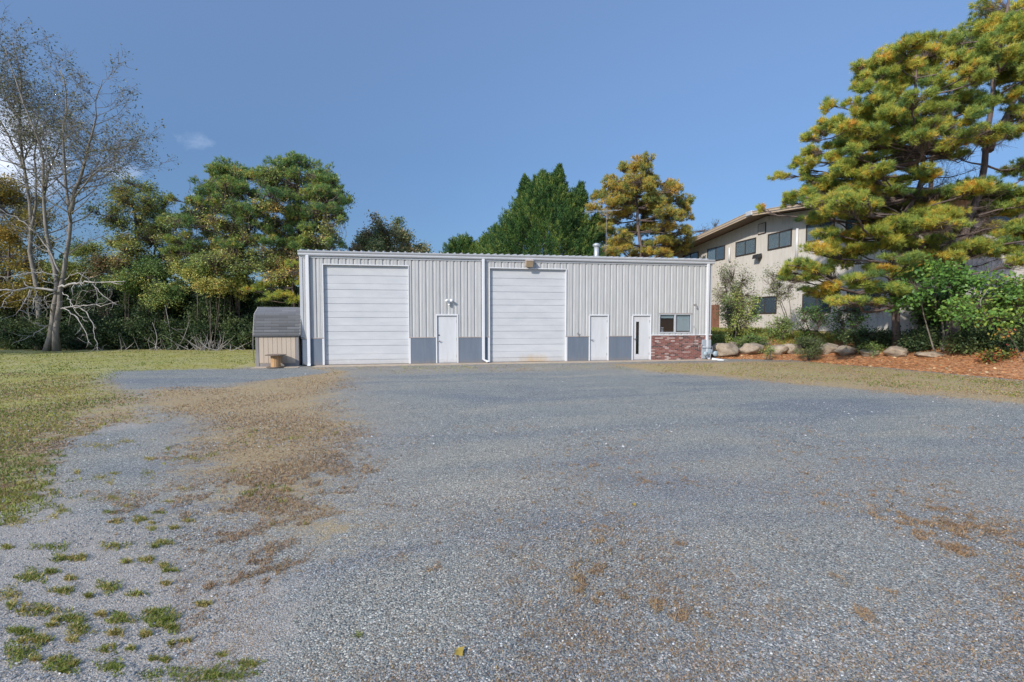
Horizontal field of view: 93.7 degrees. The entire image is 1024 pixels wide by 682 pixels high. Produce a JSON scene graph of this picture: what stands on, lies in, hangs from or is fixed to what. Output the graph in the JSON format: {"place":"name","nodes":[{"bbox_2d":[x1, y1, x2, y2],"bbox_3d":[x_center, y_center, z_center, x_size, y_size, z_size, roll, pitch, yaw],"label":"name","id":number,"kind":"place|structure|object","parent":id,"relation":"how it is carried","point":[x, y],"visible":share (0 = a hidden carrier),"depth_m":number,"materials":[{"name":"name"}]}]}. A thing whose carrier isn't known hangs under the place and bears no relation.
{"place":"outdoors","nodes":[
{"label":"outdoors","id":0,"kind":"place"},
{"bbox_2d":[0,332,1023,681],"bbox_3d":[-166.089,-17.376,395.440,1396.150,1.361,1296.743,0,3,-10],"label":"ground","id":1,"kind":"structure","parent":0,"point":[352,552],"depth_m":4.96,"materials":[{"name":"grey gravel"}]},
{"bbox_2d":[0,279,17,345],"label":"undergrowth shrub","id":2,"kind":"object","parent":1,"relation":"on","point":[7,313],"visible":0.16,"depth_m":31.44,"materials":[{"name":"green plant"}]},
{"bbox_2d":[0,316,31,349],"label":"undergrowth shrub","id":3,"kind":"object","parent":1,"relation":"on","point":[8,341],"visible":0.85,"depth_m":30.44,"materials":[{"name":"green plant"}]},
{"bbox_2d":[0,274,52,348],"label":"bush","id":4,"kind":"object","parent":1,"relation":"on","point":[22,295],"visible":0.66,"depth_m":30.78,"materials":[{"name":"green plant"}]},
{"bbox_2d":[0,276,53,348],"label":"undergrowth shrub","id":5,"kind":"object","parent":1,"relation":"on","point":[19,313],"visible":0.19,"depth_m":31.38,"materials":[{"name":"green plant"}]},
{"bbox_2d":[0,172,63,346],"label":"yellowing tree","id":6,"kind":"object","parent":1,"relation":"on","point":[11,197],"visible":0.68,"depth_m":32.47,"materials":[{"name":"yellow plant"}]},
{"bbox_2d":[13,315,65,350],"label":"undergrowth shrub","id":7,"kind":"object","parent":1,"relation":"on","point":[36,340],"visible":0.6,"depth_m":30.18,"materials":[{"name":"green plant"}]},
{"bbox_2d":[0,17,96,348],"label":"tall tree","id":8,"kind":"object","parent":1,"relation":"on","point":[21,81],"visible":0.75,"depth_m":30.37,"materials":[{"name":"grey plant"}]},
{"bbox_2d":[25,278,79,347],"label":"undergrowth shrub","id":9,"kind":"object","parent":1,"relation":"on","point":[65,290],"visible":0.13,"depth_m":31.82,"materials":[{"name":"green plant"}]},
{"bbox_2d":[42,256,106,288],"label":"young tree","id":10,"kind":"object","parent":1,"relation":"on","point":[72,266],"visible":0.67,"depth_m":32.15,"materials":[{"name":"green plant"}]},
{"bbox_2d":[59,315,93,349],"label":"undergrowth shrub","id":11,"kind":"object","parent":1,"relation":"on","point":[70,336],"visible":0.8,"depth_m":30.44,"materials":[{"name":"green plant"}]},
{"bbox_2d":[62,236,111,347],"bbox_3d":[-28.680,-3.302,32.437,3.109,7.635,2.396,0,3,-10],"label":"bush","id":12,"kind":"object","parent":1,"relation":"on","point":[82,250],"visible":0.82,"depth_m":32.07,"materials":[{"name":"green plant"}]},
{"bbox_2d":[0,1,181,352],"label":"tall tree","id":13,"kind":"object","parent":1,"relation":"on","point":[52,342],"visible":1,"depth_m":28.49,"materials":[{"name":"grey plant"}]},
{"bbox_2d":[63,277,126,347],"bbox_3d":[-27.461,-1.811,31.596,5.037,5.753,3.218,2,4,40],"label":"undergrowth shrub","id":14,"kind":"object","parent":1,"relation":"on","point":[97,309],"visible":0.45,"depth_m":31.52,"materials":[{"name":"green plant"}]},
{"bbox_2d":[82,313,133,349],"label":"undergrowth shrub","id":15,"kind":"object","parent":1,"relation":"on","point":[108,333],"visible":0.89,"depth_m":30.34,"materials":[{"name":"green plant"}]},
{"bbox_2d":[79,250,137,314],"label":"bush","id":16,"kind":"object","parent":1,"relation":"on","point":[98,268],"visible":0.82,"depth_m":31.07,"materials":[{"name":"green plant"}]},
{"bbox_2d":[91,278,143,348],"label":"undergrowth shrub","id":17,"kind":"object","parent":1,"relation":"on","point":[118,296],"visible":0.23,"depth_m":31.74,"materials":[{"name":"green plant"}]},
{"bbox_2d":[93,265,156,348],"bbox_3d":[-24.495,-2.131,30.696,3.202,5.461,2.411,0,3,-10],"label":"bush","id":18,"kind":"object","parent":1,"relation":"on","point":[136,284],"visible":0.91,"depth_m":30.48,"materials":[{"name":"green plant"}]},
{"bbox_2d":[76,171,190,347],"bbox_3d":[-25.254,-5.668,33.724,6.436,12.308,8.312,0,3,-10],"label":"vine covered tree","id":19,"kind":"object","parent":1,"relation":"on","point":[146,230],"visible":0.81,"depth_m":31.59,"materials":[{"name":"green plant"}]},
{"bbox_2d":[114,317,161,348],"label":"undergrowth shrub","id":20,"kind":"object","parent":1,"relation":"on","point":[141,333],"visible":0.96,"depth_m":30.38,"materials":[{"name":"green plant"}]},
{"bbox_2d":[0,253,298,343],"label":"woods","id":21,"kind":"object","parent":1,"relation":"on","point":[60,255],"depth_m":38.91,"materials":[{"name":"green plant"}]},
{"bbox_2d":[126,253,176,348],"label":"young tree","id":22,"kind":"object","parent":1,"relation":"on","point":[152,268],"visible":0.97,"depth_m":30.76,"materials":[{"name":"green plant"}]},
{"bbox_2d":[122,278,182,348],"bbox_3d":[-23.783,-1.724,32.015,4.982,5.384,3.384,2,3,35],"label":"undergrowth shrub","id":23,"kind":"object","parent":1,"relation":"on","point":[140,312],"visible":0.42,"depth_m":31.05,"materials":[{"name":"green plant"}]},
{"bbox_2d":[138,276,189,349],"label":"bush","id":24,"kind":"object","parent":1,"relation":"on","point":[169,293],"visible":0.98,"depth_m":30.52,"materials":[{"name":"green plant"}]},
{"bbox_2d":[153,314,194,349],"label":"undergrowth shrub","id":25,"kind":"object","parent":1,"relation":"on","point":[174,331],"visible":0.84,"depth_m":30.33,"materials":[{"name":"green plant"}]},
{"bbox_2d":[98,331,254,350],"bbox_3d":[-20.987,-0.027,29.983,10.599,1.294,1.632,0,3,-1],"label":"brush heap","id":26,"kind":"object","parent":1,"relation":"on","point":[212,345],"visible":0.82,"depth_m":29.99,"materials":[{"name":"grey wood"}]},
{"bbox_2d":[150,282,205,346],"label":"undergrowth shrub","id":27,"kind":"object","parent":1,"relation":"on","point":[190,298],"visible":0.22,"depth_m":32.09,"materials":[{"name":"green plant"}]},
{"bbox_2d":[152,233,208,345],"bbox_3d":[-22.167,-3.438,32.536,3.673,7.899,2.719,1,3,17],"label":"young tree","id":28,"kind":"object","parent":1,"relation":"on","point":[175,255],"visible":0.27,"depth_m":31.85,"materials":[{"name":"green plant"}]},
{"bbox_2d":[0,412,363,681],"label":"grass tufts","id":29,"kind":"object","parent":1,"relation":"on","point":[79,628],"visible":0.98,"depth_m":3.21,"materials":[{"name":"green plant"}]},
{"bbox_2d":[165,250,223,348],"bbox_3d":[-20.051,-2.551,30.634,3.605,6.306,2.808,1,3,26],"label":"young tree","id":30,"kind":"object","parent":1,"relation":"on","point":[190,270],"visible":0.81,"depth_m":30.05,"materials":[{"name":"green plant"}]},
{"bbox_2d":[184,313,226,349],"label":"undergrowth shrub","id":31,"kind":"object","parent":1,"relation":"on","point":[197,328],"visible":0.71,"depth_m":30.53,"materials":[{"name":"green plant"}]},
{"bbox_2d":[181,271,232,350],"bbox_3d":[-18.544,-1.812,29.882,2.947,4.904,2.102,0,3,10],"label":"bush","id":32,"kind":"object","parent":1,"relation":"on","point":[209,285],"visible":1,"depth_m":29.60,"materials":[{"name":"plant"}]},
{"bbox_2d":[176,284,243,348],"bbox_3d":[-19.890,-1.497,31.853,4.033,5.012,3.561,0,3,-10],"label":"undergrowth shrub","id":33,"kind":"object","parent":1,"relation":"on","point":[222,311],"visible":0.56,"depth_m":30.93,"materials":[{"name":"green plant"}]},
{"bbox_2d":[155,155,279,318],"bbox_3d":[-19.254,-5.904,31.619,7.375,12.935,6.720,0,3,9],"label":"vine covered pine","id":34,"kind":"object","parent":1,"relation":"on","point":[221,184],"visible":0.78,"depth_m":30.36,"materials":[{"name":"green plant"}]},
{"bbox_2d":[161,160,269,348],"bbox_3d":[-19.206,-5.625,31.071,5.882,12.401,7.506,-2,3,-31],"label":"climbing vine","id":35,"kind":"object","parent":34,"relation":"attached to","point":[218,261],"visible":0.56,"depth_m":30.21,"materials":[{"name":"plant"}]},
{"bbox_2d":[195,254,244,347],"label":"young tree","id":36,"kind":"object","parent":1,"relation":"on","point":[219,293],"visible":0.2,"depth_m":30.64,"materials":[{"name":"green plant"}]},
{"bbox_2d":[214,312,254,349],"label":"undergrowth shrub","id":37,"kind":"object","parent":1,"relation":"on","point":[242,330],"visible":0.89,"depth_m":30.30,"materials":[{"name":"green plant"}]},
{"bbox_2d":[215,275,254,346],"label":"undergrowth shrub","id":38,"kind":"object","parent":1,"relation":"on","point":[243,313],"visible":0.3,"depth_m":32.16,"materials":[{"name":"green plant"}]},
{"bbox_2d":[212,269,261,346],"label":"young tree","id":39,"kind":"object","parent":1,"relation":"on","point":[237,282],"visible":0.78,"depth_m":30.66,"materials":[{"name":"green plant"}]},
{"bbox_2d":[239,244,288,292],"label":"young tree","id":40,"kind":"object","parent":1,"relation":"on","point":[266,256],"visible":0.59,"depth_m":31.05,"materials":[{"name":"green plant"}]},
{"bbox_2d":[239,259,299,306],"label":"young pine","id":41,"kind":"object","parent":1,"relation":"on","point":[276,294],"visible":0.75,"depth_m":29.82,"materials":[{"name":"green plant"}]},
{"bbox_2d":[247,282,291,316],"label":"undergrowth shrub","id":42,"kind":"object","parent":1,"relation":"on","point":[266,303],"visible":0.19,"depth_m":31.38,"materials":[{"name":"green plant"}]},
{"bbox_2d":[252,366,300,367],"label":"concrete slab","id":43,"kind":"structure","parent":1,"relation":"on","point":[282,367],"depth_m":19.47,"materials":[{"name":"grey concrete"}]},
{"bbox_2d":[265,354,285,367],"bbox_3d":[-9.573,0.806,19.447,0.780,0.515,0.780,0,3,-10],"label":"cable spool","id":44,"kind":"object","parent":43,"relation":"on","point":[275,360],"visible":1,"depth_m":19.29,"materials":[{"name":"brown wood"}]},
{"bbox_2d":[253,307,301,366],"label":"garden shed","id":45,"kind":"structure","parent":1,"relation":"on","point":[276,330],"depth_m":19.84,"materials":[{"name":"grey wood"}]},
{"bbox_2d":[275,245,299,306],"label":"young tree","id":46,"kind":"object","parent":1,"relation":"on","point":[291,256],"visible":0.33,"depth_m":30.66,"materials":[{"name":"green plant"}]},
{"bbox_2d":[242,149,352,305],"bbox_3d":[-13.737,-6.120,31.700,6.654,13.374,6.983,0,3,-10],"label":"vine covered pine","id":47,"kind":"object","parent":1,"relation":"on","point":[290,166],"visible":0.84,"depth_m":30.73,"materials":[{"name":"green plant"}]},
{"bbox_2d":[245,156,357,289],"bbox_3d":[-13.826,-5.838,31.471,6.207,12.795,5.678,0,3,8],"label":"climbing vine","id":48,"kind":"object","parent":47,"relation":"attached to","point":[273,172],"visible":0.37,"depth_m":30.66,"materials":[{"name":"plant"}]},
{"bbox_2d":[348,209,434,252],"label":"tree","id":49,"kind":"object","parent":1,"relation":"on","point":[376,239],"visible":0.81,"depth_m":35.85,"materials":[{"name":"green plant"}]},
{"bbox_2d":[439,232,473,253],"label":"cedar tree","id":50,"kind":"object","parent":1,"relation":"on","point":[461,244],"visible":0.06,"depth_m":41.80,"materials":[{"name":"green plant"}]},
{"bbox_2d":[468,227,522,254],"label":"cedar tree","id":51,"kind":"object","parent":1,"relation":"on","point":[481,239],"visible":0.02,"depth_m":40.99,"materials":[{"name":"green plant"}]},
{"bbox_2d":[297,249,714,365],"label":"metal hall","id":52,"kind":"structure","parent":1,"relation":"on","point":[369,307],"depth_m":21.54,"materials":[{"name":"grey metal"}]},
{"bbox_2d":[322,264,410,364],"bbox_3d":[-6.213,-1.127,20.587,3.647,4.259,0.230,0,3,-10],"label":"overhead door","id":53,"kind":"structure","parent":52,"relation":"in","point":[366,307],"depth_m":20.59,"materials":[{"name":"metal"}]},
{"bbox_2d":[436,314,458,362],"bbox_3d":[-2.861,-0.099,21.169,0.987,2.150,0.150,0,3,-10],"label":"door","id":54,"kind":"structure","parent":52,"relation":"in","point":[447,350],"depth_m":21.18,"materials":[{"name":"white paint"}]},
{"bbox_2d":[488,267,566,361],"bbox_3d":[0.724,-1.173,21.816,3.670,4.236,0.230,0,3,-10],"label":"overhead door","id":55,"kind":"structure","parent":52,"relation":"in","point":[528,306],"depth_m":21.83,"materials":[{"name":"metal"}]},
{"bbox_2d":[588,315,608,360],"bbox_3d":[4.038,-0.156,22.391,0.980,2.150,0.150,0,3,-10],"label":"door","id":56,"kind":"structure","parent":52,"relation":"in","point":[598,339],"depth_m":22.40,"materials":[{"name":"white paint"}]},
{"bbox_2d":[631,315,651,359],"bbox_3d":[6.127,-0.174,22.760,0.977,2.150,0.150,0,3,-10],"label":"door","id":57,"kind":"structure","parent":52,"relation":"in","point":[645,321],"depth_m":22.78,"materials":[{"name":"white paint"}]},
{"bbox_2d":[659,313,691,332],"bbox_3d":[7.819,-0.863,23.026,1.733,0.957,0.115,0,3,-10],"label":"window","id":58,"kind":"structure","parent":52,"relation":"in","point":[678,325],"depth_m":23.10,"materials":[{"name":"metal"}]},
{"bbox_2d":[0,349,1023,525],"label":"green grass","id":59,"kind":"structure","parent":1,"relation":"on","point":[33,468],"depth_m":11.13,"materials":[{"name":"green plant"}]},
{"bbox_2d":[475,163,609,256],"bbox_3d":[2.207,-7.163,39.353,14.087,14.698,14.592,0,3,-10],"label":"cedar tree","id":60,"kind":"object","parent":1,"relation":"on","point":[544,200],"visible":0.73,"depth_m":36.89,"materials":[{"name":"green plant"}]},
{"bbox_2d":[160,424,1023,681],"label":"dry tufts","id":61,"kind":"object","parent":1,"relation":"on","point":[724,607],"visible":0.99,"depth_m":3.34,"materials":[{"name":"brown plant"}]},
{"bbox_2d":[584,150,696,257],"bbox_3d":[10.273,-7.226,37.947,9.836,14.869,7.162,0,3,-10],"label":"pine tree","id":62,"kind":"object","parent":1,"relation":"on","point":[626,195],"visible":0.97,"depth_m":36.98,"materials":[{"name":"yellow plant"}]},
{"bbox_2d":[711,330,731,343],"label":"weed","id":63,"kind":"object","parent":1,"relation":"on","point":[720,338],"visible":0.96,"depth_m":25.43,"materials":[{"name":"green plant"}]},
{"bbox_2d":[711,343,738,356],"bbox_3d":[10.705,0.484,24.222,1.268,0.782,1.031,2,4,41],"label":"boulder","id":64,"kind":"object","parent":1,"relation":"on","point":[725,349],"visible":0.83,"depth_m":23.87,"materials":[{"name":"stone"}]},
{"bbox_2d":[714,286,762,339],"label":"bush","id":65,"kind":"object","parent":1,"relation":"on","point":[730,317],"visible":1,"depth_m":26.41,"materials":[{"name":"green plant"}]},
{"bbox_2d":[711,258,765,332],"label":"bush","id":66,"kind":"object","parent":1,"relation":"on","point":[726,278],"visible":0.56,"depth_m":27.35,"materials":[{"name":"green plant"}]},
{"bbox_2d":[739,342,763,354],"bbox_3d":[12.173,0.423,24.402,1.167,0.683,0.890,-2,3,-35],"label":"boulder","id":67,"kind":"object","parent":1,"relation":"on","point":[752,348],"visible":0.89,"depth_m":24.18,"materials":[{"name":"stone"}]},
{"bbox_2d":[731,332,771,344],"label":"weed","id":68,"kind":"object","parent":1,"relation":"on","point":[751,338],"visible":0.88,"depth_m":24.87,"materials":[{"name":"green plant"}]},
{"bbox_2d":[759,262,800,335],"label":"bush","id":69,"kind":"object","parent":1,"relation":"on","point":[776,283],"visible":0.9,"depth_m":27.30,"materials":[{"name":"green plant"}]},
{"bbox_2d":[771,345,788,355],"bbox_3d":[13.491,0.482,24.235,0.943,0.584,0.738,0,3,-10],"label":"boulder","id":70,"kind":"object","parent":1,"relation":"on","point":[783,349],"visible":0.77,"depth_m":23.98,"materials":[{"name":"stone"}]},
{"bbox_2d":[762,312,799,341],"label":"bush","id":71,"kind":"object","parent":1,"relation":"on","point":[784,325],"visible":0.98,"depth_m":25.66,"materials":[{"name":"green plant"}]},
{"bbox_2d":[792,334,825,360],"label":"shrub","id":72,"kind":"object","parent":1,"relation":"on","point":[808,345],"visible":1,"depth_m":22.20,"materials":[{"name":"green plant"}]},
{"bbox_2d":[791,299,835,340],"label":"bush","id":73,"kind":"object","parent":1,"relation":"on","point":[813,317],"visible":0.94,"depth_m":24.82,"materials":[{"name":"green plant"}]},
{"bbox_2d":[818,343,838,354],"bbox_3d":[15.328,0.385,23.308,0.966,0.610,0.780,2,3,29],"label":"boulder","id":74,"kind":"object","parent":1,"relation":"on","point":[829,348],"visible":0.62,"depth_m":23.06,"materials":[{"name":"stone"}]},
{"bbox_2d":[834,345,858,355],"bbox_3d":[15.731,0.461,22.503,1.085,0.516,0.856,0,3,-10],"label":"boulder","id":75,"kind":"object","parent":1,"relation":"on","point":[842,350],"visible":0.87,"depth_m":22.25,"materials":[{"name":"stone"}]},
{"bbox_2d":[673,187,1023,334],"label":"office building","id":76,"kind":"structure","parent":1,"relation":"on","point":[748,235],"depth_m":31.89,"materials":[{"name":"paint"}]},
{"bbox_2d":[711,304,719,327],"bbox_3d":[16.428,-1.769,38.966,0.026,2.350,1.300,0,3,-10],"label":"door","id":77,"kind":"structure","parent":76,"relation":"in","point":[714,323],"depth_m":38.91,"materials":[{"name":"wood"}]},
{"bbox_2d":[707,245,724,260],"bbox_3d":[16.423,-7.007,38.684,0.053,1.100,2.389,0,3,-10],"label":"window","id":78,"kind":"structure","parent":76,"relation":"in","point":[716,253],"depth_m":38.62,"materials":[{"name":"blue glass"}]},
{"bbox_2d":[735,237,755,256],"bbox_3d":[17.061,-6.837,35.088,0.053,1.100,2.255,0,3,-10],"label":"window","id":79,"kind":"structure","parent":76,"relation":"in","point":[745,247],"depth_m":35.04,"materials":[{"name":"blue glass"}]},
{"bbox_2d":[754,296,776,313],"bbox_3d":[17.451,-2.477,33.089,0.053,1.180,2.176,0,3,-10],"label":"window","id":80,"kind":"structure","parent":76,"relation":"in","point":[768,302],"depth_m":32.89,"materials":[{"name":"blue glass"}]},
{"bbox_2d":[767,228,791,250],"bbox_3d":[17.661,-6.676,31.704,0.053,1.100,2.179,0,3,-10],"label":"window","id":81,"kind":"structure","parent":76,"relation":"in","point":[781,239],"depth_m":31.65,"materials":[{"name":"blue glass"}]},
{"bbox_2d":[802,294,830,312],"bbox_3d":[18.218,-2.273,28.764,0.053,1.180,2.130,0,3,-10],"label":"window","id":82,"kind":"structure","parent":76,"relation":"in","point":[808,300],"depth_m":28.90,"materials":[{"name":"blue glass"}]},
{"bbox_2d":[805,218,834,242],"bbox_3d":[18.240,-6.522,28.443,0.053,1.100,2.094,0,3,-10],"label":"window","id":83,"kind":"structure","parent":76,"relation":"in","point":[809,227],"depth_m":29.00,"materials":[{"name":"blue glass"}]},
{"bbox_2d":[846,290,879,312],"bbox_3d":[18.765,-2.127,25.682,0.053,1.180,1.997,0,3,-10],"label":"window","id":84,"kind":"structure","parent":76,"relation":"in","point":[872,296],"depth_m":25.43,"materials":[{"name":"blue glass"}]},
{"bbox_2d":[825,293,871,344],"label":"bush","id":85,"kind":"object","parent":1,"relation":"on","point":[861,319],"visible":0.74,"depth_m":23.43,"materials":[{"name":"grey plant"}]},
{"bbox_2d":[711,335,1023,379],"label":"pine straw","id":86,"kind":"object","parent":1,"relation":"on","point":[962,372],"visible":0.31,"depth_m":19.31,"materials":[{"name":"brown plant"}]},
{"bbox_2d":[854,340,884,357],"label":"weed","id":87,"kind":"object","parent":1,"relation":"on","point":[873,346],"visible":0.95,"depth_m":21.43,"materials":[{"name":"green plant"}]},
{"bbox_2d":[838,325,906,353],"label":"undergrowth shrub","id":88,"kind":"object","parent":1,"relation":"on","point":[882,336],"visible":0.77,"depth_m":21.88,"materials":[{"name":"green plant"}]},
{"bbox_2d":[754,28,1023,345],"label":"pine tree","id":89,"kind":"object","parent":1,"relation":"on","point":[892,73],"visible":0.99,"depth_m":19.52,"materials":[{"name":"green plant"}]},
{"bbox_2d":[883,346,908,356],"bbox_3d":[16.610,0.499,20.623,0.969,0.560,0.771,0,3,-10],"label":"boulder","id":90,"kind":"object","parent":1,"relation":"on","point":[895,351],"visible":0.89,"depth_m":20.47,"materials":[{"name":"stone"}]},
{"bbox_2d":[893,322,947,352],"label":"undergrowth shrub","id":91,"kind":"object","parent":1,"relation":"on","point":[914,339],"visible":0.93,"depth_m":20.34,"materials":[{"name":"green plant"}]},
{"bbox_2d":[914,351,945,357],"bbox_3d":[17.279,0.577,19.852,0.984,0.306,0.726,1,3,20],"label":"boulder","id":92,"kind":"object","parent":1,"relation":"on","point":[931,354],"visible":0.86,"depth_m":19.63,"materials":[{"name":"stone"}]},
{"bbox_2d":[880,246,999,351],"bbox_3d":[16.951,-1.610,19.061,4.036,4.289,3.289,-2,4,-39],"label":"tree","id":93,"kind":"object","parent":1,"relation":"on","point":[924,301],"visible":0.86,"depth_m":18.74,"materials":[{"name":"green plant"}]},
{"bbox_2d":[906,308,987,334],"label":"undergrowth shrub","id":94,"kind":"object","parent":1,"relation":"on","point":[921,321],"visible":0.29,"depth_m":23.72,"materials":[{"name":"green plant"}]},
{"bbox_2d":[897,0,1023,338],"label":"pine tree","id":95,"kind":"object","parent":1,"relation":"on","point":[995,29],"visible":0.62,"depth_m":20.79,"materials":[{"name":"green plant"}]},
{"bbox_2d":[936,324,992,354],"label":"undergrowth shrub","id":96,"kind":"object","parent":1,"relation":"on","point":[964,342],"visible":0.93,"depth_m":18.81,"materials":[{"name":"green plant"}]},
{"bbox_2d":[933,265,1023,350],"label":"oak tree","id":97,"kind":"object","parent":1,"relation":"on","point":[1009,295],"visible":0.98,"depth_m":17.99,"materials":[{"name":"green plant"}]},
{"bbox_2d":[961,290,1023,334],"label":"undergrowth shrub","id":98,"kind":"object","parent":1,"relation":"on","point":[973,324],"visible":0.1,"depth_m":22.86,"materials":[{"name":"green plant"}]},
{"bbox_2d":[975,344,1023,364],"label":"seedling","id":99,"kind":"object","parent":1,"relation":"on","point":[990,355],"visible":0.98,"depth_m":17.64,"materials":[{"name":"green plant"}]},
{"bbox_2d":[978,321,1023,355],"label":"undergrowth shrub","id":100,"kind":"object","parent":1,"relation":"on","point":[1017,341],"visible":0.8,"depth_m":17.79,"materials":[{"name":"green plant"}]},
{"bbox_2d":[988,313,1023,361],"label":"sapling","id":101,"kind":"object","parent":1,"relation":"on","point":[1003,333],"visible":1,"depth_m":17.02,"materials":[{"name":"green plant"}]},
{"bbox_2d":[0,360,1023,626],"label":"dry grass","id":102,"kind":"structure","parent":0,"point":[600,540],"depth_m":7.01,"materials":[{"name":"brown plant"}]},
{"bbox_2d":[0,0,1023,289],"label":"sky","id":103,"kind":"structure","parent":0,"point":[433,113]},
{"bbox_2d":[313,359,725,366],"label":"pavement","id":104,"kind":"structure","parent":0,"point":[355,365],"depth_m":21.18,"materials":[{"name":"beige concrete"}]},
{"bbox_2d":[711,327,845,348],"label":"bank grass","id":105,"kind":"structure","parent":0,"point":[714,330],"depth_m":26.72,"materials":[{"name":"plant"}]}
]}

